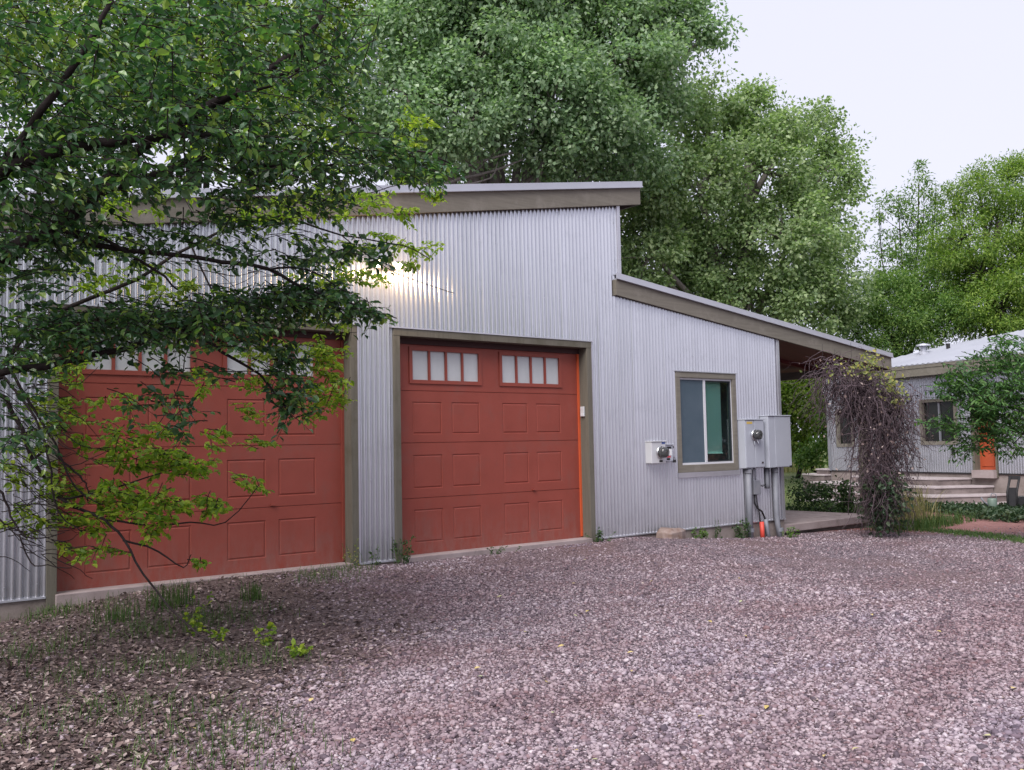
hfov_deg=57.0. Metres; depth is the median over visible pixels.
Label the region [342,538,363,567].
weed
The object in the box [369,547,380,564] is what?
weed
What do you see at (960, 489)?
concrete steps
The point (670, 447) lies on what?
disconnect switch
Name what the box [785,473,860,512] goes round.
bush
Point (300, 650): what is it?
weed
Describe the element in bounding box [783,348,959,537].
climbing vine
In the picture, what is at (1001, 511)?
ground cover
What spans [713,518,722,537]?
weed
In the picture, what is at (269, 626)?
weed
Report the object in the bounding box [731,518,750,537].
weed
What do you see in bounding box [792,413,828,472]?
shrub
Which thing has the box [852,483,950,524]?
tall grass
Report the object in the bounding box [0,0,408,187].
background tree
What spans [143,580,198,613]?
grass tuft
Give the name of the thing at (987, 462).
front door
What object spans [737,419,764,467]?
breaker box
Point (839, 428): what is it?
window
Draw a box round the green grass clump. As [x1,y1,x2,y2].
[863,510,975,532]
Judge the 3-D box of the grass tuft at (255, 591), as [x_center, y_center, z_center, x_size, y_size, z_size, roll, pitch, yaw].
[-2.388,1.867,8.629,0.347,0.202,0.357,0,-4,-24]
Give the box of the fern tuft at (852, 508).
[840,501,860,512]
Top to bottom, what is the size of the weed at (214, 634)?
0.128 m
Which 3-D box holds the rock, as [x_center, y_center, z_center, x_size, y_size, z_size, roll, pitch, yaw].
[2.294,2.142,13.577,0.330,0.184,0.568,-5,-7,43]
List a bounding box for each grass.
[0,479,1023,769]
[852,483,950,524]
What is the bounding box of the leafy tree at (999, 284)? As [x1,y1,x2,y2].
[914,148,1023,353]
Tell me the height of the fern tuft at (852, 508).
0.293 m
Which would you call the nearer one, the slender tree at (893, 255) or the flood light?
the flood light
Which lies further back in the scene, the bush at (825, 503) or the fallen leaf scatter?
the bush at (825, 503)
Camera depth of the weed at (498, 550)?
11.90 m
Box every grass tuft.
[79,596,148,625]
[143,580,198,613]
[235,578,266,601]
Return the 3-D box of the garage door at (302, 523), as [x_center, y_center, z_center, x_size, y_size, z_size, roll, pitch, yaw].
[-3.175,0.680,9.990,3.099,2.654,0.092,2,-5,-38]
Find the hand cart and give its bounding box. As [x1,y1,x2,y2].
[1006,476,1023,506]
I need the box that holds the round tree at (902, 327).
[825,251,994,357]
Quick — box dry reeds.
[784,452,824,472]
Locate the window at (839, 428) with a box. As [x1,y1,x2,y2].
[835,410,853,446]
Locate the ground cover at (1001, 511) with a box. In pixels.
[918,500,1023,522]
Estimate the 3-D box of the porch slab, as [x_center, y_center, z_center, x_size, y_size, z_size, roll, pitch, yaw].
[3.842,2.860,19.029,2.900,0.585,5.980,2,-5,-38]
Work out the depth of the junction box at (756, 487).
15.25 m
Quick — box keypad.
[580,407,584,416]
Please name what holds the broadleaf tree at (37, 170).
on the ground at (984, 525)
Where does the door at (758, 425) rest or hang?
in the breaker box at (751, 442)
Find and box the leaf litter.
[0,549,1023,769]
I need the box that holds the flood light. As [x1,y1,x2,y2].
[377,261,401,269]
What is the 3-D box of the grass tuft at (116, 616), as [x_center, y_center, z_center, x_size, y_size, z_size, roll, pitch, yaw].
[-3.361,1.912,8.018,0.533,0.214,0.528,-2,-4,18]
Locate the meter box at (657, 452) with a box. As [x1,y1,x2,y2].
[645,441,669,463]
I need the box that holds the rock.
[656,527,685,538]
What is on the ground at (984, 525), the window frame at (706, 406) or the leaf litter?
the leaf litter
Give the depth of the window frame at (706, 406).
14.71 m
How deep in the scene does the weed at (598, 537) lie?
12.96 m
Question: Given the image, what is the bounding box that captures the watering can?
[981,493,996,506]
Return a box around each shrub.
[780,328,827,478]
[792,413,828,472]
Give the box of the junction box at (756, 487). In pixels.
[752,468,765,521]
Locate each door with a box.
[57,317,344,591]
[400,337,582,554]
[754,421,764,466]
[980,401,995,469]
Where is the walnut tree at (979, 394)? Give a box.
[914,330,1023,466]
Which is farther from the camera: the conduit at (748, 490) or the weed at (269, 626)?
the conduit at (748, 490)
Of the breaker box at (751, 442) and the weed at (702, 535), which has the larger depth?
the breaker box at (751, 442)
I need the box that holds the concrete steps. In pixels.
[800,468,1006,504]
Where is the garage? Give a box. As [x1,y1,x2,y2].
[0,181,893,621]
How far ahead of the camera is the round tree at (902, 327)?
30.42 m
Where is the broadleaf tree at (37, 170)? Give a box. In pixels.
[0,0,466,476]
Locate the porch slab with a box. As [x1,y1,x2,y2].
[784,510,871,533]
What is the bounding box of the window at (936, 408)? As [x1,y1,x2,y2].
[919,398,958,444]
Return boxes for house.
[826,330,1023,495]
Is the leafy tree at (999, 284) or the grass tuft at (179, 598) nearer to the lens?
the grass tuft at (179, 598)
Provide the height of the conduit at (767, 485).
0.342 m
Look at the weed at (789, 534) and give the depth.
15.36 m
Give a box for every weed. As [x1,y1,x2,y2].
[183,591,213,635]
[198,627,229,640]
[253,622,276,645]
[285,638,312,658]
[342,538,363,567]
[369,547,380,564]
[390,535,415,563]
[487,546,519,554]
[585,527,615,541]
[691,527,708,538]
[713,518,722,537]
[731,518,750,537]
[782,527,798,537]
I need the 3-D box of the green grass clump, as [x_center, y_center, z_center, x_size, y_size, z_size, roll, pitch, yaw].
[7.436,2.459,17.134,3.062,0.274,1.355,2,-5,-38]
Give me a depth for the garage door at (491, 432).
12.23 m
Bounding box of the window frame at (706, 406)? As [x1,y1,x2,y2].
[674,370,739,477]
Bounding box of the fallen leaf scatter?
[190,559,1023,769]
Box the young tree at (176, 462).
[0,64,452,648]
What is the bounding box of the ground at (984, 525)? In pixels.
[0,443,1023,769]
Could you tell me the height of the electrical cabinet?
0.868 m
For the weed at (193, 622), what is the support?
on the ground at (984, 525)
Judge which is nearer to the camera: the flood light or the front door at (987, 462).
the flood light
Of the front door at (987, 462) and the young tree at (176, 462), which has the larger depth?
the front door at (987, 462)
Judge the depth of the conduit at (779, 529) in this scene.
15.49 m
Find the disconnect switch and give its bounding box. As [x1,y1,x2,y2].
[665,444,673,460]
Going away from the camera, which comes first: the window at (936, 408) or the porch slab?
the porch slab
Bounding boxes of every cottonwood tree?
[332,0,747,201]
[598,53,884,340]
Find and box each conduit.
[744,468,753,537]
[763,519,770,536]
[765,468,769,488]
[771,467,783,536]
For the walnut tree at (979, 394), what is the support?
on the ground at (984, 525)
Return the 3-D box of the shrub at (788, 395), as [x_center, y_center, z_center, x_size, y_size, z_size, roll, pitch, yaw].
[11.881,0.649,37.826,8.090,6.269,4.570,2,-5,-38]
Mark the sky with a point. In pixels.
(941, 82)
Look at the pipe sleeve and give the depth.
15.22 m
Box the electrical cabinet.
[759,415,791,467]
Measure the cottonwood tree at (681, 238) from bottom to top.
13.209 m
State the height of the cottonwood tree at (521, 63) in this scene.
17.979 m
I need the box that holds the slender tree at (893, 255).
[865,159,967,352]
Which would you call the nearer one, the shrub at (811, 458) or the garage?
the garage
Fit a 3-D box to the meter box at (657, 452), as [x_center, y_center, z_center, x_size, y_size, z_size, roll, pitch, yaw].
[2.149,0.981,13.806,0.320,0.327,0.257,2,-5,-38]
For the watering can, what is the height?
0.338 m
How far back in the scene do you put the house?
23.45 m
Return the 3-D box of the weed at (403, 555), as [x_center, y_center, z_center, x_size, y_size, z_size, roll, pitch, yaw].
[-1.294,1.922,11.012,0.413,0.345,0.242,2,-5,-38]
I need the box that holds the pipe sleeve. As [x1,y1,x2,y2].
[759,522,764,536]
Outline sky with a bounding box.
[0,0,1023,440]

